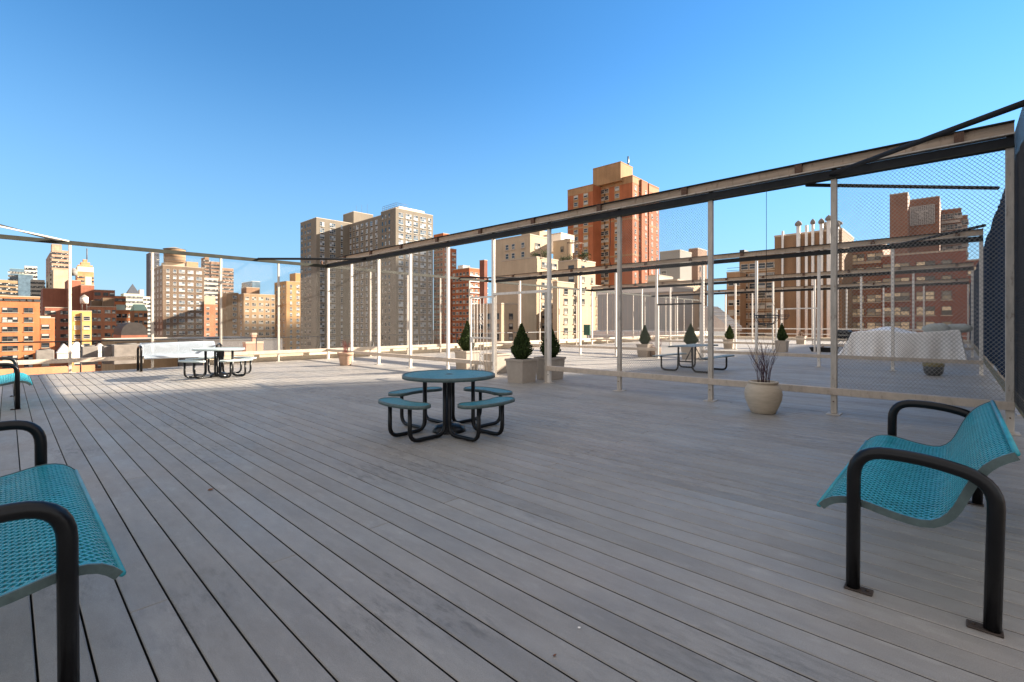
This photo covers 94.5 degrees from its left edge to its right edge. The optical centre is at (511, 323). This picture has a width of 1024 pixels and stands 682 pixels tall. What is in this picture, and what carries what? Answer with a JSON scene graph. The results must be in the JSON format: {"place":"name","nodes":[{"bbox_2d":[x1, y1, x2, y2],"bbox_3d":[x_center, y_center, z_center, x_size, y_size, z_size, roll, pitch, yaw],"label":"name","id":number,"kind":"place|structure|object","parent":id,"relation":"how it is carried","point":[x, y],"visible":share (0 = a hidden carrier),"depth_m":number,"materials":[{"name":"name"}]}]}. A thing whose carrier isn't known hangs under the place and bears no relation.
{"place":"outdoors","nodes":[
{"label":"outdoors","id":0,"kind":"place"},
{"bbox_2d":[35,349,53,359],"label":"ventilation unit","id":1,"kind":"object","parent":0,"point":[44,353],"visible":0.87,"depth_m":65.39,"materials":[{"name":"beige metal"}]},
{"bbox_2d":[56,343,73,358],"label":"roof dormer","id":2,"kind":"object","parent":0,"point":[62,352],"visible":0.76,"depth_m":69.20,"materials":[{"name":"white paint"}]},
{"bbox_2d":[72,340,82,357],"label":"roof dormer","id":3,"kind":"object","parent":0,"point":[76,349],"visible":0.36,"depth_m":71.09,"materials":[{"name":"white paint"}]},
{"bbox_2d":[81,345,97,364],"bbox_3d":[-57.125,4.190,63.977,1.600,2.600,1.600,0,0,43],"label":"ventilation unit","id":4,"kind":"object","parent":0,"point":[88,351],"visible":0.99,"depth_m":63.46,"materials":[{"name":"beige metal"}]},
{"bbox_2d":[111,343,142,364],"bbox_3d":[-53.704,4.090,65.977,3.200,2.800,3.200,0,0,43],"label":"ventilation unit","id":5,"kind":"object","parent":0,"point":[124,349],"visible":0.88,"depth_m":64.69,"materials":[{"name":"beige metal"}]},
{"bbox_2d":[0,329,682,371],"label":"railing","id":6,"kind":"object","parent":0,"point":[268,337],"visible":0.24,"depth_m":17.44,"materials":[{"name":"grey metal"}]},
{"bbox_2d":[203,335,698,364],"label":"parapet wall","id":7,"kind":"structure","parent":0,"point":[289,356],"depth_m":20.43,"materials":[{"name":"beige paint"}]},
{"bbox_2d":[0,0,1023,331],"label":"sky","id":8,"kind":"structure","parent":0,"point":[219,127],"materials":[{"name":"blue"}]},
{"bbox_2d":[433,330,724,343],"bbox_3d":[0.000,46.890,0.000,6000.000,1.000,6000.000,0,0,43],"label":"ground","id":9,"kind":"structure","parent":0,"point":[719,333],"depth_m":2294.09,"materials":[{"name":"concrete"}]},
{"bbox_2d":[0,280,18,295],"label":"apartment building","id":10,"kind":"structure","parent":9,"relation":"on","point":[8,288],"depth_m":358.94,"materials":[{"name":"concrete"}]},
{"bbox_2d":[8,268,32,295],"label":"office tower","id":11,"kind":"structure","parent":9,"relation":"on","point":[21,277],"depth_m":523.43,"materials":[{"name":"blue glass"}]},
{"bbox_2d":[0,295,54,368],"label":"apartment building","id":12,"kind":"structure","parent":9,"relation":"on","point":[21,320],"depth_m":127.80,"materials":[{"name":"brick"}]},
{"bbox_2d":[2,307,17,312],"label":"window","id":13,"kind":"structure","parent":12,"relation":"in","point":[4,309],"depth_m":125.89,"materials":[{"name":"grey glass"}]},
{"bbox_2d":[2,327,17,331],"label":"window","id":14,"kind":"structure","parent":12,"relation":"in","point":[4,329],"depth_m":125.95,"materials":[{"name":"grey glass"}]},
{"bbox_2d":[2,346,17,351],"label":"window","id":15,"kind":"structure","parent":12,"relation":"in","point":[4,348],"depth_m":125.89,"materials":[{"name":"grey glass"}]},
{"bbox_2d":[2,317,18,322],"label":"window","id":16,"kind":"structure","parent":12,"relation":"in","point":[4,319],"depth_m":125.95,"materials":[{"name":"grey glass"}]},
{"bbox_2d":[2,336,18,341],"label":"window","id":17,"kind":"structure","parent":12,"relation":"in","point":[4,338],"depth_m":125.95,"materials":[{"name":"grey glass"}]},
{"bbox_2d":[24,266,36,279],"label":"office tower","id":18,"kind":"structure","parent":9,"relation":"on","point":[30,270],"depth_m":564.64,"materials":[{"name":"stone"}]},
{"bbox_2d":[30,279,44,315],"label":"office tower","id":19,"kind":"structure","parent":9,"relation":"on","point":[36,286],"depth_m":483.27,"materials":[{"name":"stone"}]},
{"bbox_2d":[0,365,94,374],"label":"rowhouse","id":20,"kind":"structure","parent":9,"relation":"on","point":[52,370],"depth_m":52.68,"materials":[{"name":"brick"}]},
{"bbox_2d":[46,244,67,288],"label":"skyscraper","id":21,"kind":"structure","parent":9,"relation":"on","point":[57,267],"depth_m":452.51,"materials":[{"name":"stone"}]},
{"bbox_2d":[41,280,115,370],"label":"apartment building","id":22,"kind":"structure","parent":9,"relation":"on","point":[101,306],"depth_m":180.79,"materials":[{"name":"brick"}]},
{"bbox_2d":[72,310,91,365],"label":"apartment building","id":23,"kind":"structure","parent":9,"relation":"on","point":[81,325],"depth_m":151.24,"materials":[{"name":"stone"}]},
{"bbox_2d":[80,295,88,310],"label":"water tank","id":24,"kind":"object","parent":23,"relation":"on","point":[84,299],"visible":1,"depth_m":152.42,"materials":[{"name":"white metal"}]},
{"bbox_2d":[76,248,93,284],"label":"skyscraper","id":25,"kind":"structure","parent":9,"relation":"on","point":[85,269],"depth_m":483.74,"materials":[{"name":"concrete"}]},
{"bbox_2d":[115,296,129,325],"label":"apartment building","id":26,"kind":"structure","parent":9,"relation":"on","point":[122,314],"depth_m":207.65,"materials":[{"name":"brick"}]},
{"bbox_2d":[113,322,147,337],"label":"arched roof house","id":27,"kind":"structure","parent":9,"relation":"on","point":[130,330],"depth_m":132.40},
{"bbox_2d":[121,284,142,309],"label":"skyscraper","id":28,"kind":"structure","parent":9,"relation":"on","point":[132,295],"depth_m":404.80,"materials":[{"name":"concrete"}]},
{"bbox_2d":[130,304,147,331],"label":"apartment building","id":29,"kind":"structure","parent":9,"relation":"on","point":[138,313],"depth_m":194.18,"materials":[{"name":"brown brick"}]},
{"bbox_2d":[101,337,177,370],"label":"rowhouse","id":30,"kind":"structure","parent":9,"relation":"on","point":[166,362],"depth_m":103.50,"materials":[{"name":"beige paint"}]},
{"bbox_2d":[102,345,111,363],"bbox_3d":[-55.638,4.190,65.977,2.200,2.600,2.200,0,0,43],"label":"ventilation unit","id":31,"kind":"object","parent":30,"relation":"on","point":[106,350],"visible":0.48,"depth_m":64.78,"materials":[{"name":"grey metal"}]},
{"bbox_2d":[138,290,149,337],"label":"apartment building","id":32,"kind":"structure","parent":9,"relation":"on","point":[146,301],"depth_m":427.19,"materials":[{"name":"stone"}]},
{"bbox_2d":[146,252,158,295],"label":"skyscraper","id":33,"kind":"structure","parent":9,"relation":"on","point":[148,261],"depth_m":524.95,"materials":[{"name":"stone"}]},
{"bbox_2d":[150,262,203,337],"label":"apartment building","id":34,"kind":"structure","parent":9,"relation":"on","point":[167,303],"depth_m":226.08,"materials":[{"name":"brick"}]},
{"bbox_2d":[163,247,185,262],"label":"water tank","id":35,"kind":"object","parent":34,"relation":"on","point":[174,258],"visible":0.68,"depth_m":226.87,"materials":[{"name":"brown wood"}]},
{"bbox_2d":[185,257,233,292],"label":"skyscraper","id":36,"kind":"structure","parent":9,"relation":"on","point":[229,282],"depth_m":477.10,"materials":[{"name":"brick"}]},
{"bbox_2d":[202,260,219,292],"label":"window","id":37,"kind":"structure","parent":36,"relation":"in","point":[208,260],"depth_m":492.71,"materials":[{"name":"grey glass"}]},
{"bbox_2d":[204,296,217,336],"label":"apartment building","id":38,"kind":"structure","parent":9,"relation":"on","point":[210,326],"depth_m":265.57,"materials":[{"name":"brick"}]},
{"bbox_2d":[204,277,217,303],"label":"apartment building","id":39,"kind":"structure","parent":9,"relation":"on","point":[209,286],"depth_m":354.28,"materials":[{"name":"stone"}]},
{"bbox_2d":[167,336,282,366],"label":"rowhouse","id":40,"kind":"structure","parent":9,"relation":"on","point":[237,342],"depth_m":99.70,"materials":[{"name":"stone"}]},
{"bbox_2d":[242,333,263,351],"bbox_3d":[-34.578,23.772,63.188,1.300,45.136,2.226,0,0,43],"label":"chimney","id":41,"kind":"object","parent":40,"relation":"on","point":[247,346],"visible":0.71,"depth_m":62.85,"materials":[{"name":"stone"}]},
{"bbox_2d":[218,287,274,336],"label":"apartment building","id":42,"kind":"structure","parent":9,"relation":"on","point":[269,318],"depth_m":236.70,"materials":[{"name":"stone"}]},
{"bbox_2d":[242,281,259,287],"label":"office tower","id":43,"kind":"structure","parent":9,"relation":"on","point":[256,284],"depth_m":423.62,"materials":[{"name":"white paint"}]},
{"bbox_2d":[274,273,299,349],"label":"apartment building","id":44,"kind":"structure","parent":9,"relation":"on","point":[291,287],"depth_m":247.93,"materials":[{"name":"stone"}]},
{"bbox_2d":[300,203,432,348],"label":"apartment building","id":45,"kind":"structure","parent":9,"relation":"on","point":[353,232],"depth_m":211.79,"materials":[{"name":"beige brick"}]},
{"bbox_2d":[301,213,431,347],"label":"window","id":46,"kind":"structure","parent":45,"relation":"in","point":[322,230],"depth_m":213.47,"materials":[{"name":"grey glass"}]},
{"bbox_2d":[434,233,487,343],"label":"apartment building","id":47,"kind":"structure","parent":9,"relation":"on","point":[459,303],"depth_m":200.99,"materials":[{"name":"brick"}]},
{"bbox_2d":[434,248,468,342],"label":"window","id":48,"kind":"structure","parent":47,"relation":"in","point":[457,274],"depth_m":201.47,"materials":[{"name":"grey glass"}]},
{"bbox_2d":[472,303,517,342],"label":"apartment building","id":49,"kind":"structure","parent":9,"relation":"on","point":[507,317],"depth_m":82.01,"materials":[{"name":"stone"}]},
{"bbox_2d":[495,231,602,339],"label":"apartment building","id":50,"kind":"structure","parent":9,"relation":"on","point":[513,255],"depth_m":95.36,"materials":[{"name":"concrete"}]},
{"bbox_2d":[577,248,590,261],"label":"terrace shrub","id":51,"kind":"object","parent":50,"relation":"on","point":[582,255],"visible":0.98,"depth_m":90.18,"materials":[{"name":"green plant"}]},
{"bbox_2d":[584,325,590,334],"bbox_3d":[3.393,0.270,21.372,0.340,0.480,0.095,0,0,43],"label":"utility box","id":52,"kind":"object","parent":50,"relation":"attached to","point":[587,329],"visible":1,"depth_m":21.30,"materials":[{"name":"green metal"}]},
{"bbox_2d":[567,156,658,288],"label":"apartment tower","id":53,"kind":"structure","parent":9,"relation":"on","point":[619,180],"depth_m":144.98,"materials":[{"name":"brick"}]},
{"bbox_2d":[647,250,691,280],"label":"apartment building","id":54,"kind":"structure","parent":9,"relation":"on","point":[686,272],"depth_m":126.60,"materials":[{"name":"concrete"}]},
{"bbox_2d":[647,279,706,330],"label":"apartment building","id":55,"kind":"structure","parent":9,"relation":"on","point":[697,311],"depth_m":83.78,"materials":[{"name":"stone"}]},
{"bbox_2d":[688,248,706,282],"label":"apartment building","id":56,"kind":"structure","parent":9,"relation":"on","point":[702,252],"depth_m":136.00,"materials":[{"name":"concrete"}]},
{"bbox_2d":[726,250,774,336],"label":"apartment building","id":57,"kind":"structure","parent":9,"relation":"on","point":[744,308],"depth_m":92.86,"materials":[{"name":"brick"}]},
{"bbox_2d":[774,215,853,337],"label":"apartment building","id":58,"kind":"structure","parent":9,"relation":"on","point":[799,318],"depth_m":64.91,"materials":[{"name":"concrete"}]},
{"bbox_2d":[852,244,966,339],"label":"apartment building","id":59,"kind":"structure","parent":9,"relation":"on","point":[869,323],"depth_m":64.19,"materials":[{"name":"brick"}]},
{"bbox_2d":[852,309,863,316],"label":"window","id":60,"kind":"structure","parent":59,"relation":"in","point":[856,313],"depth_m":67.96,"materials":[{"name":"beige glass"}]},
{"bbox_2d":[852,254,864,262],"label":"window","id":61,"kind":"structure","parent":59,"relation":"in","point":[855,257],"depth_m":67.91,"materials":[{"name":"beige glass"}]},
{"bbox_2d":[866,294,880,302],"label":"window","id":62,"kind":"structure","parent":59,"relation":"in","point":[878,299],"depth_m":66.63,"materials":[{"name":"beige glass"}]},
{"bbox_2d":[866,308,880,316],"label":"window","id":63,"kind":"structure","parent":59,"relation":"in","point":[878,310],"depth_m":66.57,"materials":[{"name":"beige glass"}]},
{"bbox_2d":[867,322,880,328],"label":"window","id":64,"kind":"structure","parent":59,"relation":"in","point":[870,325],"depth_m":66.79,"materials":[{"name":"beige glass"}]},
{"bbox_2d":[866,252,883,261],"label":"window","id":65,"kind":"structure","parent":59,"relation":"in","point":[871,258],"depth_m":66.63,"materials":[{"name":"beige glass"}]},
{"bbox_2d":[895,307,909,315],"bbox_3d":[52.879,-1.666,64.347,2.100,1.290,0.140,0,0,43],"label":"window","id":66,"kind":"structure","parent":59,"relation":"in","point":[905,313],"depth_m":64.19,"materials":[{"name":"beige glass"}]},
{"bbox_2d":[895,292,910,301],"bbox_3d":[52.879,-3.666,64.347,2.100,1.290,0.140,0,0,43],"label":"window","id":67,"kind":"structure","parent":59,"relation":"in","point":[898,294],"depth_m":64.31,"materials":[{"name":"beige glass"}]},
{"bbox_2d":[915,291,934,300],"bbox_3d":[54.714,-3.666,62.625,2.100,1.290,0.140,0,0,43],"label":"window","id":68,"kind":"structure","parent":59,"relation":"in","point":[933,295],"depth_m":62.55,"materials":[{"name":"beige glass"}]},
{"bbox_2d":[915,306,935,315],"bbox_3d":[54.714,-1.666,62.625,2.100,1.290,0.140,0,0,43],"label":"window","id":69,"kind":"structure","parent":59,"relation":"in","point":[928,309],"depth_m":62.52,"materials":[{"name":"beige glass"}]},
{"bbox_2d":[940,306,951,315],"bbox_3d":[56.232,-1.666,61.201,1.200,1.290,0.140,0,0,43],"label":"window","id":70,"kind":"structure","parent":59,"relation":"in","point":[946,310],"depth_m":61.23,"materials":[{"name":"beige glass"}]},
{"bbox_2d":[941,290,952,300],"bbox_3d":[56.232,-3.666,61.201,1.200,1.290,0.140,0,0,43],"label":"window","id":71,"kind":"structure","parent":59,"relation":"in","point":[949,294],"depth_m":61.25,"materials":[{"name":"grey glass"}]},
{"bbox_2d":[889,192,968,258],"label":"apartment tower","id":72,"kind":"structure","parent":9,"relation":"on","point":[926,216],"depth_m":117.53,"materials":[{"name":"brick"}]},
{"bbox_2d":[966,259,978,339],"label":"apartment building","id":73,"kind":"structure","parent":9,"relation":"on","point":[976,262],"depth_m":81.86,"materials":[{"name":"brick"}]},
{"bbox_2d":[597,286,693,330],"bbox_3d":[18.487,-1.287,66.147,11.327,7.355,6.415,0,0,43],"label":"rooftop bulkhead","id":74,"kind":"object","parent":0,"point":[601,310],"visible":0.32,"depth_m":63.38,"materials":[{"name":"white paint"}]},
{"bbox_2d":[587,330,707,337],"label":"parapet wall","id":75,"kind":"structure","parent":0,"point":[599,333],"depth_m":55.55,"materials":[{"name":"white paint"}]},
{"bbox_2d":[704,306,741,331],"bbox_3d":[26.177,-0.675,58.783,2.949,3.149,5.030,0,0,43],"label":"sloped skylight","id":76,"kind":"object","parent":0,"point":[719,317],"visible":0.65,"depth_m":57.73,"materials":[{"name":"glass"}]},
{"bbox_2d":[830,330,852,339],"bbox_3d":[17.102,0.853,24.498,0.706,1.086,0.840,0,0,-32],"label":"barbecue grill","id":77,"kind":"object","parent":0,"point":[847,333],"visible":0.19,"depth_m":24.20,"materials":[{"name":"metal"}]},
{"bbox_3d":[8.353,24.017,21.508,19.450,44.545,50.800,0,0,43],"label":"apartment building","id":78,"kind":"object","parent":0,"visible":0},
{"bbox_2d":[0,383,154,681],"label":"deck base","id":79,"kind":"object","parent":78,"relation":"on","point":[35,657],"depth_m":2.20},
{"bbox_2d":[0,338,1023,681],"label":"deck","id":80,"kind":"structure","parent":79,"relation":"on","point":[580,526],"depth_m":3.13,"materials":[{"name":"grey wood"}]},
{"bbox_2d":[0,357,32,409],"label":"bench","id":81,"kind":"object","parent":80,"relation":"on","point":[17,377],"visible":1,"depth_m":7.72,"materials":[{"name":"teal metal"}]},
{"bbox_2d":[0,420,125,681],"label":"bench","id":82,"kind":"object","parent":80,"relation":"on","point":[53,502],"visible":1,"depth_m":1.92,"materials":[{"name":"teal metal"}]},
{"bbox_2d":[137,341,221,371],"bbox_3d":[-10.249,0.979,14.676,0.782,0.820,2.128,0,0,43],"label":"bench","id":83,"kind":"object","parent":80,"relation":"on","point":[157,355],"visible":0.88,"depth_m":14.55,"materials":[{"name":"white metal"}]},
{"bbox_2d":[178,347,256,378],"bbox_3d":[-7.794,1.017,12.592,1.684,0.744,1.684,0,0,-20],"label":"round picnic table","id":84,"kind":"object","parent":80,"relation":"on","point":[219,361],"visible":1,"depth_m":12.44,"materials":[{"name":"white metal"}]},
{"bbox_2d":[337,338,353,365],"bbox_3d":[-5.591,0.933,15.894,0.536,0.913,0.536,0,0,43],"label":"flower pot","id":85,"kind":"object","parent":80,"relation":"on","point":[345,356],"visible":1,"depth_m":15.74,"materials":[{"name":"ceramic"}]},
{"bbox_2d":[0,224,699,373],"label":"chain link fence","id":86,"kind":"object","parent":80,"relation":"on","point":[69,360],"visible":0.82,"depth_m":16.58,"materials":[{"name":"metal"}]},
{"bbox_2d":[378,369,514,442],"bbox_3d":[-0.818,1.017,6.148,1.684,0.744,1.684,0,0,-3],"label":"round picnic table","id":87,"kind":"object","parent":80,"relation":"on","point":[451,425],"visible":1,"depth_m":5.87,"materials":[{"name":"teal metal"}]},
{"bbox_2d":[454,320,479,369],"bbox_3d":[-1.342,0.636,14.218,0.581,1.507,0.568,0,0,43],"label":"potted conifer","id":88,"kind":"object","parent":80,"relation":"on","point":[464,345],"visible":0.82,"depth_m":14.09,"materials":[{"name":"plant"}]},
{"bbox_2d":[482,352,510,373],"bbox_3d":[-0.439,1.110,13.439,0.580,0.560,0.580,0,0,43],"label":"planter","id":89,"kind":"object","parent":80,"relation":"on","point":[501,365],"visible":0.51,"depth_m":13.28,"materials":[{"name":"concrete"}]},
{"bbox_2d":[504,323,538,383],"bbox_3d":[0.225,0.679,11.335,0.592,1.422,0.580,0,0,43],"label":"potted conifer","id":90,"kind":"object","parent":80,"relation":"on","point":[521,367],"visible":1,"depth_m":11.19,"materials":[{"name":"concrete"}]},
{"bbox_2d":[534,325,565,380],"bbox_3d":[0.950,0.679,11.921,0.580,1.422,0.592,0,0,43],"label":"potted conifer","id":91,"kind":"object","parent":80,"relation":"on","point":[556,360],"visible":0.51,"depth_m":11.80,"materials":[{"name":"plant"}]},
{"bbox_2d":[257,100,1023,435],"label":"chain link fence","id":92,"kind":"object","parent":80,"relation":"on","point":[943,144],"visible":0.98,"depth_m":7.59,"materials":[{"name":"metal"}]},
{"bbox_2d":[754,191,778,325],"bbox_3d":[4.274,-1.103,7.947,0.381,2.274,0.381,0,0,43],"label":"hanging basket","id":93,"kind":"object","parent":92,"relation":"hanging from","point":[769,317],"visible":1,"depth_m":7.95,"materials":[{"name":"metal"}]},
{"bbox_2d":[636,325,653,356],"bbox_3d":[5.648,0.708,20.130,0.539,1.365,0.551,0,0,43],"label":"potted conifer","id":94,"kind":"object","parent":80,"relation":"on","point":[643,344],"visible":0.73,"depth_m":20.00,"materials":[{"name":"plant"}]},
{"bbox_2d":[681,323,699,359],"bbox_3d":[7.098,0.679,18.777,0.622,1.422,0.609,0,0,43],"label":"potted conifer","id":95,"kind":"object","parent":80,"relation":"on","point":[686,335],"visible":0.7,"depth_m":18.65,"materials":[{"name":"plant"}]},
{"bbox_2d":[652,344,734,372],"bbox_3d":[5.442,1.010,14.160,1.720,0.753,1.950,0,0,43],"label":"picnic table","id":96,"kind":"object","parent":80,"relation":"on","point":[695,346],"visible":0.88,"depth_m":14.09,"materials":[{"name":"grey metal"}]},
{"bbox_2d":[460,224,985,375],"bbox_3d":[4.917,-0.588,18.488,19.310,3.954,2.546,0,0,43],"label":"chain link fence","id":97,"kind":"object","parent":80,"relation":"on","point":[822,249],"visible":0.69,"depth_m":15.32,"materials":[{"name":"grey metal"}]},
{"bbox_2d":[722,325,736,348],"bbox_3d":[12.297,0.715,26.729,0.580,1.351,0.592,0,0,43],"label":"potted conifer","id":98,"kind":"object","parent":80,"relation":"on","point":[729,334],"visible":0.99,"depth_m":26.59,"materials":[{"name":"plant"}]},
{"bbox_2d":[744,338,782,414],"bbox_3d":[3.943,0.773,7.423,0.536,1.232,0.570,0,0,43],"label":"urn planter","id":99,"kind":"object","parent":80,"relation":"on","point":[763,396],"visible":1,"depth_m":7.27,"materials":[{"name":"stone"}]},
{"bbox_2d":[585,262,975,357],"bbox_3d":[12.137,-0.588,26.184,19.310,3.954,0.240,0,0,43],"label":"chain link fence","id":100,"kind":"object","parent":80,"relation":"on","point":[793,276],"visible":0.64,"depth_m":24.64,"materials":[{"name":"grey metal"}]},
{"bbox_2d":[774,323,789,351],"bbox_3d":[13.354,0.665,23.397,0.563,1.450,0.551,0,0,43],"label":"potted conifer","id":101,"kind":"object","parent":80,"relation":"on","point":[782,336],"visible":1,"depth_m":23.28,"materials":[{"name":"concrete"}]},
{"bbox_2d":[795,331,806,343],"bbox_3d":[20.025,0.935,32.771,0.580,0.909,0.580,0,0,43],"label":"planter","id":102,"kind":"object","parent":80,"relation":"on","point":[800,341],"visible":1,"depth_m":32.63,"materials":[{"name":"concrete"}]},
{"bbox_2d":[649,278,968,347],"bbox_3d":[18.569,-0.588,33.039,19.310,3.954,0.240,0,0,43],"label":"chain link fence","id":103,"kind":"object","parent":80,"relation":"on","point":[791,288],"visible":0.49,"depth_m":31.80,"materials":[{"name":"grey metal"}]},
{"bbox_2d":[809,343,830,351],"bbox_3d":[15.453,1.172,23.592,0.340,0.436,1.040,0,0,-37],"label":"trough planter","id":104,"kind":"object","parent":80,"relation":"on","point":[825,349],"visible":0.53,"depth_m":23.47,"materials":[{"name":"black"}]},
{"bbox_2d":[697,328,969,343],"bbox_3d":[25.362,0.895,39.782,19.450,1.050,0.470,0,0,43],"label":"railing","id":105,"kind":"object","parent":80,"relation":"on","point":[785,328],"visible":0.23,"depth_m":41.88,"materials":[{"name":"grey metal"}]},
{"bbox_2d":[838,326,966,359],"bbox_3d":[15.959,0.744,19.513,4.062,1.272,2.770,0,0,43],"label":"covered furniture","id":106,"kind":"object","parent":80,"relation":"on","point":[849,349],"visible":0.62,"depth_m":18.56,"materials":[{"name":"white fabric"}]},
{"bbox_2d":[922,323,972,332],"bbox_3d":[16.700,0.175,18.180,1.472,0.416,0.647,0,0,10],"label":"rolled cover","id":107,"kind":"object","parent":106,"relation":"on","point":[950,327],"visible":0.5,"depth_m":18.04,"materials":[{"name":"grey fabric"}]},
{"bbox_2d":[816,400,1020,637],"bbox_3d":[2.654,0.979,3.091,0.782,0.820,2.128,0,0,43],"label":"bench","id":108,"kind":"object","parent":80,"relation":"on","point":[946,482],"visible":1,"depth_m":2.47,"materials":[{"name":"teal metal"}]},
{"bbox_2d":[922,362,944,375],"bbox_3d":[11.352,1.222,12.745,0.456,0.334,0.456,0,0,43],"label":"flower pot","id":109,"kind":"object","parent":80,"relation":"on","point":[930,368],"visible":0.74,"depth_m":12.61,"materials":[{"name":"grey ceramic"}]},
{"bbox_2d":[969,107,1023,417],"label":"windscreen fence","id":110,"kind":"object","parent":80,"relation":"on","point":[1019,276],"visible":0.44,"depth_m":9.36,"materials":[{"name":"black fabric"}]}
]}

